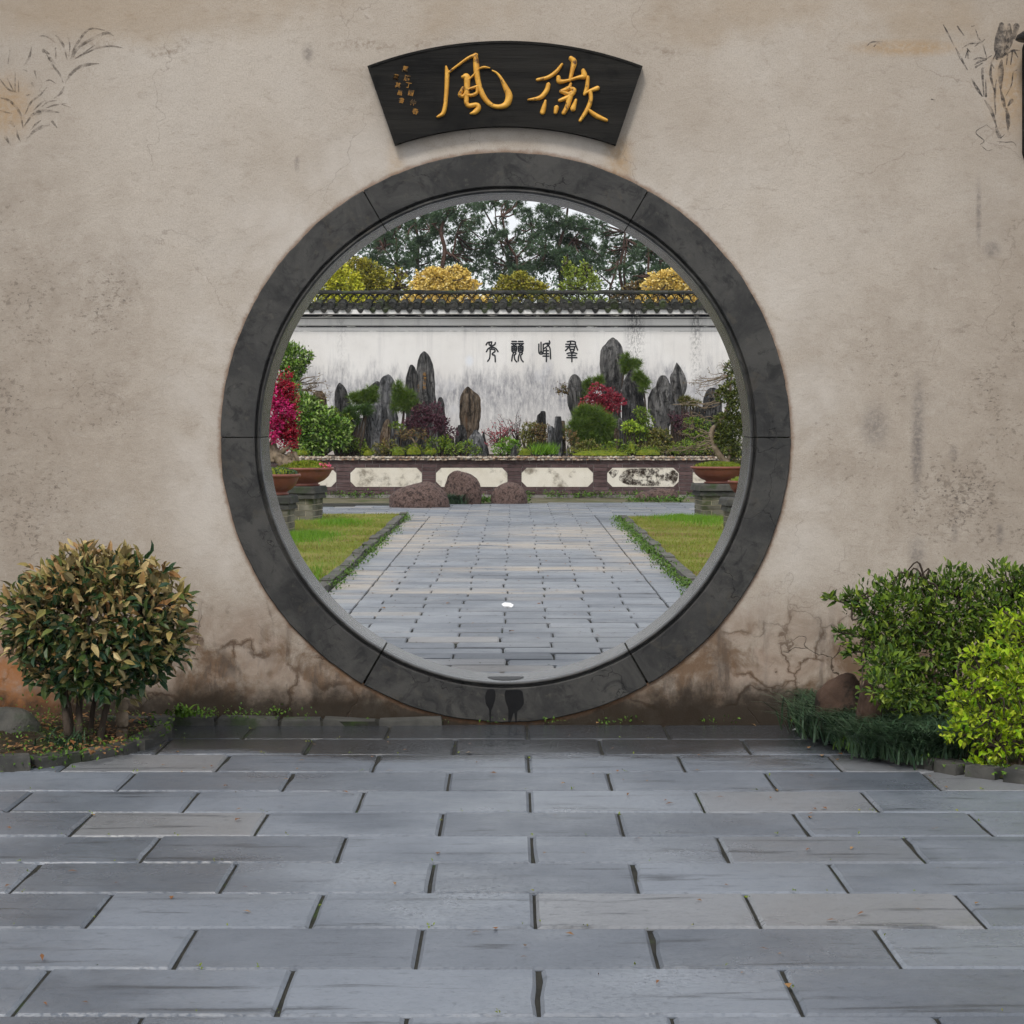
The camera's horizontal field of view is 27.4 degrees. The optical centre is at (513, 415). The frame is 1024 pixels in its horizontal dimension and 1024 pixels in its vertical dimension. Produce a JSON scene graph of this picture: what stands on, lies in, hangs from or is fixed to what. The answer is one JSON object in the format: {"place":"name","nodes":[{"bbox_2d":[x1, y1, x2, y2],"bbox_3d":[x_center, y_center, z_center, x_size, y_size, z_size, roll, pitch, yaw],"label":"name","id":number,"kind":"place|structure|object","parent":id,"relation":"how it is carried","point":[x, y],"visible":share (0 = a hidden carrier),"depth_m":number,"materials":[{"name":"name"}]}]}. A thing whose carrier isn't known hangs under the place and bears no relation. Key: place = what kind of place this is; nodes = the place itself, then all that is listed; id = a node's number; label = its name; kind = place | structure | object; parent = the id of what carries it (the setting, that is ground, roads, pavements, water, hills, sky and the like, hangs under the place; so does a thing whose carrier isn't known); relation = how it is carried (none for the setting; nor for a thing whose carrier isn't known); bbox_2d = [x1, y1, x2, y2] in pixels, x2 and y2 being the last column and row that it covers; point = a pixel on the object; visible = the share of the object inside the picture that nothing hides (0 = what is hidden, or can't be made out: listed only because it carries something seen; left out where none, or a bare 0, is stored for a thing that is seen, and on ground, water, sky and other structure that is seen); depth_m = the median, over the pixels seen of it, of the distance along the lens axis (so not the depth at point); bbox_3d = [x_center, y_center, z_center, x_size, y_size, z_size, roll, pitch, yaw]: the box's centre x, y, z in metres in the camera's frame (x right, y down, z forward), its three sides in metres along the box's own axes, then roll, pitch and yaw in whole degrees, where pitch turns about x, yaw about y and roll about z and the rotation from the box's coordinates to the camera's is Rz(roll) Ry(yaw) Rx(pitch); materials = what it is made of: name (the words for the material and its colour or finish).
{"place":"outdoors","nodes":[
{"label":"outdoors","id":0,"kind":"place"},
{"bbox_2d":[268,366,301,465],"bbox_3d":[-3.069,0.057,27.674,0.607,1.435,0.488,0,0,0],"label":"flowering tree","id":1,"kind":"object","parent":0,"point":[283,408],"visible":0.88,"depth_m":27.64,"materials":[{"name":"pink plant"}]},
{"bbox_2d":[290,512,398,581],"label":"lawn","id":2,"kind":"structure","parent":0,"point":[346,553],"depth_m":22.61,"materials":[{"name":"green plant"}]},
{"bbox_2d":[287,485,327,519],"bbox_3d":[-2.774,1.177,27.713,0.504,0.495,0.504,0,0,14],"label":"brick pedestal","id":3,"kind":"object","parent":2,"relation":"on","point":[310,502],"visible":0.68,"depth_m":27.50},
{"bbox_2d":[275,459,333,485],"bbox_3d":[-2.774,0.752,27.714,0.808,0.356,0.568,0,0,0],"label":"bonsai pot","id":4,"kind":"object","parent":3,"relation":"on","point":[313,473],"visible":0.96,"depth_m":27.54,"materials":[{"name":"ceramic"}]},
{"bbox_2d":[316,216,673,302],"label":"woodland","id":5,"kind":"object","parent":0,"point":[409,278],"visible":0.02,"depth_m":108.93,"materials":[{"name":"green plant"}]},
{"bbox_2d":[311,200,692,302],"label":"sky","id":6,"kind":"structure","parent":0,"point":[512,221],"materials":[{"name":"white"}]},
{"bbox_2d":[329,516,686,672],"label":"garden path","id":7,"kind":"structure","parent":0,"point":[598,581],"depth_m":16.81,"materials":[{"name":"stone"}]},
{"bbox_2d":[327,512,412,593],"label":"weeds","id":8,"kind":"object","parent":7,"relation":"on","point":[372,548],"visible":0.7,"depth_m":20.60,"materials":[{"name":"green plant"}]},
{"bbox_2d":[609,514,692,594],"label":"weeds","id":9,"kind":"object","parent":7,"relation":"on","point":[645,546],"visible":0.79,"depth_m":20.98,"materials":[{"name":"green plant"}]},
{"bbox_2d":[322,502,694,516],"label":"cross path","id":10,"kind":"structure","parent":0,"point":[579,509],"depth_m":31.36,"materials":[{"name":"stone"}]},
{"bbox_2d":[389,481,449,507],"bbox_3d":[-1.448,1.230,32.327,0.948,0.430,0.716,0,0,0],"label":"boulder","id":11,"kind":"object","parent":10,"relation":"on","point":[426,494],"visible":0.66,"depth_m":32.06,"materials":[{"name":"brown stone"}]},
{"bbox_2d":[444,470,481,504],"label":"boulder","id":12,"kind":"object","parent":10,"relation":"on","point":[460,483],"visible":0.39,"depth_m":33.43,"materials":[{"name":"brown stone"}]},
{"bbox_2d":[491,482,526,503],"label":"boulder","id":13,"kind":"object","parent":10,"relation":"on","point":[509,493],"visible":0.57,"depth_m":33.37,"materials":[{"name":"brown stone"}]},
{"bbox_2d":[323,498,694,502],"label":"mossy verge","id":14,"kind":"structure","parent":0,"point":[532,500],"depth_m":35.03,"materials":[{"name":"plant"}]},
{"bbox_2d":[325,488,694,498],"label":"weeds","id":15,"kind":"object","parent":14,"relation":"on","point":[553,495],"visible":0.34,"depth_m":35.95,"materials":[{"name":"green plant"}]},
{"bbox_2d":[481,494,688,502],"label":"weeds","id":16,"kind":"object","parent":14,"relation":"on","point":[633,499],"visible":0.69,"depth_m":33.90,"materials":[{"name":"green plant"}]},
{"bbox_2d":[0,725,1023,1023],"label":"forecourt","id":17,"kind":"structure","parent":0,"point":[292,905],"depth_m":6.33,"materials":[{"name":"stone"}]},
{"bbox_2d":[0,714,172,771],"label":"planting bed","id":18,"kind":"object","parent":17,"relation":"on","point":[150,739],"visible":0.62,"depth_m":8.70,"materials":[{"name":"grey stone"}]},
{"bbox_2d":[0,707,42,733],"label":"boulder","id":19,"kind":"object","parent":18,"relation":"on","point":[11,718],"visible":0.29,"depth_m":8.89,"materials":[{"name":"grey stone"}]},
{"bbox_2d":[0,725,98,750],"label":"grass tuft","id":20,"kind":"object","parent":18,"relation":"on","point":[60,741],"visible":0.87,"depth_m":8.68,"materials":[{"name":"green plant"}]},
{"bbox_2d":[0,693,140,771],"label":"weeds","id":21,"kind":"object","parent":18,"relation":"on","point":[50,733],"visible":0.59,"depth_m":8.72,"materials":[{"name":"green plant"}]},
{"bbox_2d":[0,711,161,753],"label":"leaf litter","id":22,"kind":"object","parent":18,"relation":"on","point":[91,751],"visible":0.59,"depth_m":8.72,"materials":[{"name":"brown plant"}]},
{"bbox_2d":[0,538,202,744],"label":"clipped shrub","id":23,"kind":"object","parent":18,"relation":"on","point":[109,586],"visible":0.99,"depth_m":8.77,"materials":[{"name":"green plant"}]},
{"bbox_2d":[116,699,128,738],"bbox_3d":[-1.678,1.363,9.000,0.055,0.291,0.054,0,0,0],"label":"jointed post","id":24,"kind":"object","parent":18,"relation":"on","point":[122,719],"visible":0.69,"depth_m":8.98,"materials":[{"name":"brown wood"}]},
{"bbox_2d":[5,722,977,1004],"bbox_3d":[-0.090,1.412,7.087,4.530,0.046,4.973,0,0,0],"label":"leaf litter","id":25,"kind":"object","parent":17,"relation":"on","point":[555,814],"visible":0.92,"depth_m":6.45,"materials":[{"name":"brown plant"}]},
{"bbox_2d":[7,711,1017,774],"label":"weeds","id":26,"kind":"object","parent":17,"relation":"on","point":[171,724],"visible":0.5,"depth_m":8.66,"materials":[{"name":"green plant"}]},
{"bbox_2d":[818,721,1023,783],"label":"planting bed","id":27,"kind":"object","parent":17,"relation":"on","point":[1012,775],"visible":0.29,"depth_m":8.20,"materials":[{"name":"grey stone"}]},
{"bbox_2d":[815,672,860,730],"bbox_3d":[1.417,1.231,9.050,0.240,0.245,0.148,0,0,0],"label":"boulder","id":28,"kind":"object","parent":27,"relation":"on","point":[839,691],"visible":0.38,"depth_m":9.00,"materials":[{"name":"brown stone"}]},
{"bbox_2d":[855,680,881,729],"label":"boulder","id":29,"kind":"object","parent":27,"relation":"on","point":[865,707],"visible":0.27,"depth_m":8.75,"materials":[{"name":"brown stone"}]},
{"bbox_2d":[751,688,1019,769],"bbox_3d":[1.570,1.310,9.019,1.032,0.149,1.827,0,0,-16],"label":"grass tuft","id":30,"kind":"object","parent":27,"relation":"on","point":[911,738],"visible":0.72,"depth_m":8.55,"materials":[{"name":"green plant"}]},
{"bbox_2d":[833,556,1023,734],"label":"azalea shrub","id":31,"kind":"object","parent":27,"relation":"on","point":[909,664],"visible":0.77,"depth_m":8.84,"materials":[{"name":"green plant"}]},
{"bbox_2d":[819,585,874,659],"bbox_3d":[1.416,0.874,8.900,0.234,0.321,0.102,0,0,0],"label":"azalea sprig","id":32,"kind":"object","parent":31,"relation":"attached to","point":[842,629],"visible":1,"depth_m":8.89,"materials":[{"name":"green plant"}]},
{"bbox_2d":[936,592,1023,771],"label":"lime shrub","id":33,"kind":"object","parent":27,"relation":"on","point":[999,733],"visible":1,"depth_m":8.23,"materials":[{"name":"green plant"}]},
{"bbox_2d":[629,515,723,575],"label":"lawn","id":34,"kind":"structure","parent":0,"point":[672,539],"depth_m":23.28,"materials":[{"name":"green plant"}]},
{"bbox_2d":[628,512,722,535],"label":"tall grass","id":35,"kind":"structure","parent":34,"relation":"on","point":[694,517],"depth_m":27.21,"materials":[{"name":"green plant"}]},
{"label":"ground","id":36,"kind":"structure","parent":0,"visible":0},
{"bbox_2d":[96,714,441,728],"bbox_3d":[-1.112,1.399,9.540,1.576,0.072,0.100,0,0,0],"label":"wall foot ledge","id":37,"kind":"object","parent":36,"relation":"on","point":[253,721],"depth_m":9.50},
{"bbox_2d":[277,495,298,531],"bbox_3d":[-2.807,1.180,24.649,0.480,0.490,0.432,0,0,8],"label":"brick pedestal","id":38,"kind":"object","parent":36,"relation":"on","point":[288,504],"visible":0.3,"depth_m":24.49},
{"bbox_2d":[271,466,300,494],"bbox_3d":[-2.807,0.762,24.649,0.620,0.346,0.527,0,0,0],"label":"bonsai pot","id":39,"kind":"object","parent":38,"relation":"on","point":[285,480],"visible":0.62,"depth_m":24.49,"materials":[{"name":"ceramic"}]},
{"bbox_2d":[312,264,374,302],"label":"broadleaf tree","id":40,"kind":"object","parent":36,"relation":"on","point":[338,280],"visible":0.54,"depth_m":46.51,"materials":[{"name":"yellow plant"}]},
{"bbox_2d":[319,512,406,592],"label":"lawn kerb","id":41,"kind":"structure","parent":36,"relation":"on","point":[387,528],"depth_m":20.48,"materials":[{"name":"stone"}]},
{"bbox_2d":[345,256,396,302],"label":"broadleaf tree","id":42,"kind":"object","parent":36,"relation":"on","point":[376,278],"visible":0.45,"depth_m":48.00,"materials":[{"name":"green plant"}]},
{"bbox_2d":[362,218,420,294],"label":"pine tree","id":43,"kind":"object","parent":36,"relation":"on","point":[384,242],"visible":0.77,"depth_m":58.80,"materials":[{"name":"green plant"}]},
{"bbox_2d":[374,264,422,302],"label":"broadleaf tree","id":44,"kind":"object","parent":36,"relation":"on","point":[401,274],"visible":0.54,"depth_m":47.57,"materials":[{"name":"green plant"}]},
{"bbox_2d":[402,211,443,275],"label":"pine tree","id":45,"kind":"object","parent":36,"relation":"on","point":[421,241],"visible":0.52,"depth_m":61.31,"materials":[{"name":"green plant"}]},
{"bbox_2d":[400,263,496,302],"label":"broadleaf tree","id":46,"kind":"object","parent":36,"relation":"on","point":[457,277],"visible":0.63,"depth_m":46.51,"materials":[{"name":"yellow plant"}]},
{"bbox_2d":[110,699,791,724],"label":"weeds","id":47,"kind":"object","parent":36,"relation":"on","point":[211,711],"visible":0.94,"depth_m":9.55,"materials":[{"name":"green plant"}]},
{"bbox_2d":[429,203,498,275],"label":"pine tree","id":48,"kind":"object","parent":36,"relation":"on","point":[466,223],"visible":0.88,"depth_m":60.08,"materials":[{"name":"green plant"}]},
{"bbox_2d":[470,200,517,294],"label":"pine tree","id":49,"kind":"object","parent":36,"relation":"on","point":[494,262],"visible":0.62,"depth_m":64.03,"materials":[{"name":"green plant"}]},
{"bbox_2d":[269,290,741,454],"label":"wall","id":50,"kind":"structure","parent":36,"relation":"on","point":[505,358],"depth_m":40.60,"materials":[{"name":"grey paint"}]},
{"bbox_2d":[271,455,739,497],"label":"planter wall","id":51,"kind":"structure","parent":36,"relation":"on","point":[538,475],"depth_m":36.10,"materials":[{"name":"brown brick"}]},
{"bbox_2d":[285,454,522,456],"bbox_3d":[0.000,0.799,38.500,28.000,0.161,4.400,0,0,0],"label":"planting bed","id":52,"kind":"object","parent":51,"relation":"in","point":[489,455],"visible":0.04,"depth_m":39.85,"materials":[{"name":"green plant"}]},
{"bbox_2d":[277,339,322,455],"bbox_3d":[-3.862,-0.337,37.498,0.951,2.145,0.542,0,0,0],"label":"broadleaf tree","id":53,"kind":"object","parent":52,"relation":"on","point":[292,353],"visible":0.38,"depth_m":37.44,"materials":[{"name":"green plant"}]},
{"bbox_2d":[287,394,353,456],"bbox_3d":[-3.422,0.254,36.816,1.239,1.306,0.808,0,0,0],"label":"broadleaf shrub","id":54,"kind":"object","parent":52,"relation":"on","point":[316,437],"visible":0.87,"depth_m":36.68,"materials":[{"name":"green plant"}]},
{"bbox_2d":[334,383,352,435],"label":"standing stone","id":55,"kind":"object","parent":52,"relation":"on","point":[341,400],"visible":0.31,"depth_m":38.78,"materials":[{"name":"stone"}]},
{"bbox_2d":[340,400,375,456],"bbox_3d":[-2.769,0.309,37.289,0.718,1.187,0.419,0,0,0],"label":"pine bonsai","id":56,"kind":"object","parent":52,"relation":"on","point":[365,409],"visible":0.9,"depth_m":37.29,"materials":[{"name":"green plant"}]},
{"bbox_2d":[356,418,369,455],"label":"standing stone","id":57,"kind":"object","parent":52,"relation":"on","point":[366,435],"visible":0.32,"depth_m":37.78,"materials":[{"name":"stone"}]},
{"bbox_2d":[345,383,381,421],"bbox_3d":[-2.710,-0.200,37.812,0.734,0.819,0.439,0,0,0],"label":"pine bonsai","id":58,"kind":"object","parent":57,"relation":"on","point":[357,397],"visible":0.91,"depth_m":37.75,"materials":[{"name":"green plant"}]},
{"bbox_2d":[367,404,383,455],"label":"standing stone","id":59,"kind":"object","parent":52,"relation":"on","point":[375,421],"visible":0.79,"depth_m":37.46,"materials":[{"name":"stone"}]},
{"bbox_2d":[375,374,399,455],"bbox_3d":[-2.301,0.063,38.250,0.453,1.628,0.296,0,0,0],"label":"standing stone","id":60,"kind":"object","parent":52,"relation":"on","point":[385,384],"visible":0.42,"depth_m":38.15,"materials":[{"name":"stone"}]},
{"bbox_2d":[389,379,421,433],"bbox_3d":[-1.966,-0.174,37.701,0.568,1.045,0.524,0,0,-42],"label":"pine bonsai","id":61,"kind":"object","parent":52,"relation":"on","point":[403,402],"visible":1,"depth_m":37.65,"materials":[{"name":"green plant"}]},
{"bbox_2d":[405,365,415,456],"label":"standing stone","id":62,"kind":"object","parent":52,"relation":"on","point":[410,382],"visible":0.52,"depth_m":38.59,"materials":[{"name":"stone"}]},
{"bbox_2d":[414,351,437,456],"bbox_3d":[-1.586,-0.150,38.457,0.509,2.055,0.522,0,0,0],"label":"standing stone","id":63,"kind":"object","parent":52,"relation":"on","point":[425,384],"visible":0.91,"depth_m":38.45,"materials":[{"name":"stone"}]},
{"bbox_2d":[402,401,458,451],"bbox_3d":[-1.506,0.213,37.499,1.098,0.972,0.465,0,0,0],"label":"maple tree","id":64,"kind":"object","parent":52,"relation":"on","point":[436,419],"visible":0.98,"depth_m":37.47,"materials":[{"name":"purple plant"}]},
{"bbox_2d":[423,434,455,456],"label":"shrub","id":65,"kind":"object","parent":52,"relation":"on","point":[443,444],"visible":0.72,"depth_m":37.40,"materials":[{"name":"green plant"}]},
{"bbox_2d":[446,438,482,456],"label":"shrub","id":66,"kind":"object","parent":52,"relation":"on","point":[470,449],"visible":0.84,"depth_m":36.94,"materials":[{"name":"green plant"}]},
{"bbox_2d":[459,387,480,440],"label":"standing stone","id":67,"kind":"object","parent":52,"relation":"on","point":[470,409],"visible":0.51,"depth_m":38.36,"materials":[{"name":"brown stone"}]},
{"bbox_2d":[466,430,486,455],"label":"standing stone","id":68,"kind":"object","parent":52,"relation":"on","point":[476,437],"visible":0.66,"depth_m":37.37,"materials":[{"name":"stone"}]},
{"bbox_2d":[481,421,518,447],"bbox_3d":[-0.247,0.326,37.649,0.696,0.498,0.369,0,0,0],"label":"twiggy shrub","id":69,"kind":"object","parent":52,"relation":"on","point":[494,439],"visible":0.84,"depth_m":37.60,"materials":[{"name":"pink plant"}]},
{"bbox_2d":[490,436,520,456],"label":"shrub","id":70,"kind":"object","parent":52,"relation":"on","point":[508,448],"visible":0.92,"depth_m":36.88,"materials":[{"name":"green plant"}]},
{"bbox_2d":[518,421,538,456],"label":"shrub","id":71,"kind":"object","parent":52,"relation":"on","point":[529,439],"visible":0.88,"depth_m":37.59,"materials":[{"name":"green plant"}]},
{"bbox_2d":[567,374,583,456],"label":"standing stone","id":72,"kind":"object","parent":52,"relation":"on","point":[575,389],"visible":0.42,"depth_m":38.47,"materials":[{"name":"stone"}]},
{"bbox_2d":[563,401,617,451],"bbox_3d":[1.362,0.307,37.383,1.098,1.197,0.683,0,0,0],"label":"clipped shrub","id":73,"kind":"object","parent":52,"relation":"on","point":[598,424],"visible":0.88,"depth_m":37.30,"materials":[{"name":"green plant"}]},
{"bbox_2d":[561,447,634,455],"bbox_3d":[1.481,0.639,36.459,1.046,0.196,0.938,0,0,-40],"label":"moss mound","id":74,"kind":"object","parent":52,"relation":"on","point":[606,452],"visible":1,"depth_m":36.30,"materials":[{"name":"green plant"}]},
{"bbox_2d":[578,382,626,414],"bbox_3d":[1.592,-0.067,37.806,0.940,1.119,0.397,0,0,0],"label":"maple tree","id":75,"kind":"object","parent":52,"relation":"on","point":[598,399],"visible":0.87,"depth_m":37.77,"materials":[{"name":"red plant"}]},
{"bbox_2d":[600,337,623,449],"bbox_3d":[1.824,-0.285,38.936,0.461,2.324,0.338,0,0,0],"label":"standing stone","id":76,"kind":"object","parent":52,"relation":"on","point":[611,351],"visible":0.38,"depth_m":38.84,"materials":[{"name":"stone"}]},
{"bbox_2d":[620,419,644,455],"bbox_3d":[2.102,0.477,37.001,0.460,0.852,0.231,0,0,0],"label":"shrub","id":77,"kind":"object","parent":52,"relation":"on","point":[630,428],"visible":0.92,"depth_m":37.00,"materials":[{"name":"green plant"}]},
{"bbox_2d":[621,370,645,447],"bbox_3d":[2.200,0.022,38.443,0.462,1.710,0.319,0,0,0],"label":"standing stone","id":78,"kind":"object","parent":52,"relation":"on","point":[631,392],"visible":0.34,"depth_m":38.35,"materials":[{"name":"stone"}]},
{"bbox_2d":[618,350,644,386],"bbox_3d":[2.142,-0.850,38.500,0.560,0.746,0.382,0,0,0],"label":"pine bonsai","id":79,"kind":"object","parent":78,"relation":"on","point":[628,362],"visible":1,"depth_m":38.47,"materials":[{"name":"green plant"}]},
{"bbox_2d":[643,426,675,455],"bbox_3d":[2.586,0.539,37.103,0.622,0.731,0.320,0,0,0],"label":"shrub","id":80,"kind":"object","parent":52,"relation":"on","point":[661,434],"visible":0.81,"depth_m":37.07,"materials":[{"name":"green plant"}]},
{"bbox_2d":[648,375,675,455],"bbox_3d":[2.695,0.072,38.252,0.507,1.609,0.332,0,0,0],"label":"standing stone","id":81,"kind":"object","parent":52,"relation":"on","point":[661,407],"visible":0.56,"depth_m":38.14,"materials":[{"name":"stone"}]},
{"bbox_2d":[630,367,651,415],"bbox_3d":[2.321,-0.395,38.101,0.472,1.006,0.332,0,0,0],"label":"pine bonsai","id":82,"kind":"object","parent":81,"relation":"attached to","point":[640,377],"visible":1,"depth_m":38.07,"materials":[{"name":"green plant"}]},
{"bbox_2d":[670,363,686,455],"bbox_3d":[3.045,-0.051,38.750,0.321,1.853,0.217,0,0,0],"label":"standing stone","id":83,"kind":"object","parent":52,"relation":"on","point":[677,384],"visible":0.45,"depth_m":38.68,"materials":[{"name":"stone"}]},
{"bbox_2d":[668,410,690,455],"bbox_3d":[2.987,0.399,37.602,0.482,1.006,0.272,0,0,0],"label":"maple tree","id":84,"kind":"object","parent":52,"relation":"on","point":[675,435],"visible":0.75,"depth_m":37.60,"materials":[{"name":"purple plant"}]},
{"bbox_2d":[682,416,717,455],"bbox_3d":[3.318,0.443,37.407,0.641,0.917,0.374,0,0,0],"label":"shrub","id":85,"kind":"object","parent":52,"relation":"on","point":[695,432],"visible":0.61,"depth_m":37.38,"materials":[{"name":"green plant"}]},
{"bbox_2d":[702,388,721,455],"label":"standing stone","id":86,"kind":"object","parent":52,"relation":"on","point":[711,412],"visible":0.32,"depth_m":38.56,"materials":[{"name":"stone"}]},
{"bbox_2d":[0,0,1023,726],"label":"gate wall","id":87,"kind":"structure","parent":36,"relation":"on","point":[816,206],"depth_m":9.60,"materials":[{"name":"paint"}]},
{"bbox_2d":[367,41,642,145],"bbox_3d":[-0.039,-1.468,9.568,1.254,0.474,0.056,0,0,0],"label":"name plaque","id":88,"kind":"object","parent":87,"relation":"attached to","point":[423,93],"visible":1,"depth_m":9.55,"materials":[{"name":"black paint"}]},
{"bbox_2d":[489,200,545,276],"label":"pine tree","id":89,"kind":"object","parent":36,"relation":"on","point":[528,212],"visible":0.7,"depth_m":62.59,"materials":[{"name":"green plant"}]},
{"bbox_2d":[489,270,560,302],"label":"broadleaf tree","id":90,"kind":"object","parent":36,"relation":"on","point":[525,281],"visible":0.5,"depth_m":47.01,"materials":[{"name":"green plant"}]},
{"bbox_2d":[508,202,610,294],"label":"pine tree","id":91,"kind":"object","parent":36,"relation":"on","point":[555,257],"visible":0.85,"depth_m":58.21,"materials":[{"name":"green plant"}]},
{"bbox_2d":[554,254,609,302],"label":"broadleaf tree","id":92,"kind":"object","parent":36,"relation":"on","point":[583,270],"visible":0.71,"depth_m":47.56,"materials":[{"name":"green plant"}]},
{"bbox_2d":[592,246,625,296],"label":"pine tree","id":93,"kind":"object","parent":36,"relation":"on","point":[604,268],"visible":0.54,"depth_m":63.57,"materials":[{"name":"green plant"}]},
{"bbox_2d":[592,219,643,298],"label":"pine tree","id":94,"kind":"object","parent":36,"relation":"on","point":[607,233],"visible":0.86,"depth_m":60.61,"materials":[{"name":"green plant"}]},
{"bbox_2d":[628,242,676,290],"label":"pine tree","id":95,"kind":"object","parent":36,"relation":"on","point":[649,254],"visible":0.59,"depth_m":59.72,"materials":[{"name":"green plant"}]},
{"bbox_2d":[620,515,696,587],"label":"lawn kerb","id":96,"kind":"structure","parent":36,"relation":"on","point":[683,570],"depth_m":20.02,"materials":[{"name":"stone"}]},
{"bbox_2d":[633,268,697,302],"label":"broadleaf tree","id":97,"kind":"object","parent":36,"relation":"on","point":[670,280],"visible":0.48,"depth_m":46.51,"materials":[{"name":"yellow plant"}]},
{"bbox_2d":[690,483,735,516],"bbox_3d":[2.767,1.175,28.559,0.624,0.500,0.552,0,0,-8],"label":"brick pedestal","id":98,"kind":"object","parent":36,"relation":"on","point":[707,496],"visible":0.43,"depth_m":28.31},
{"bbox_2d":[690,461,740,483],"bbox_3d":[2.807,0.765,28.559,0.808,0.319,0.566,0,0,0],"label":"bonsai pot","id":99,"kind":"object","parent":98,"relation":"on","point":[716,472],"visible":0.88,"depth_m":28.37,"materials":[{"name":"ceramic"}]},
{"bbox_2d":[660,360,743,462],"bbox_3d":[2.592,0.051,28.554,1.232,1.630,0.408,0,0,0],"label":"bonsai tree","id":100,"kind":"object","parent":99,"relation":"in","point":[729,425],"visible":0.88,"depth_m":28.52,"materials":[{"name":"green plant"}]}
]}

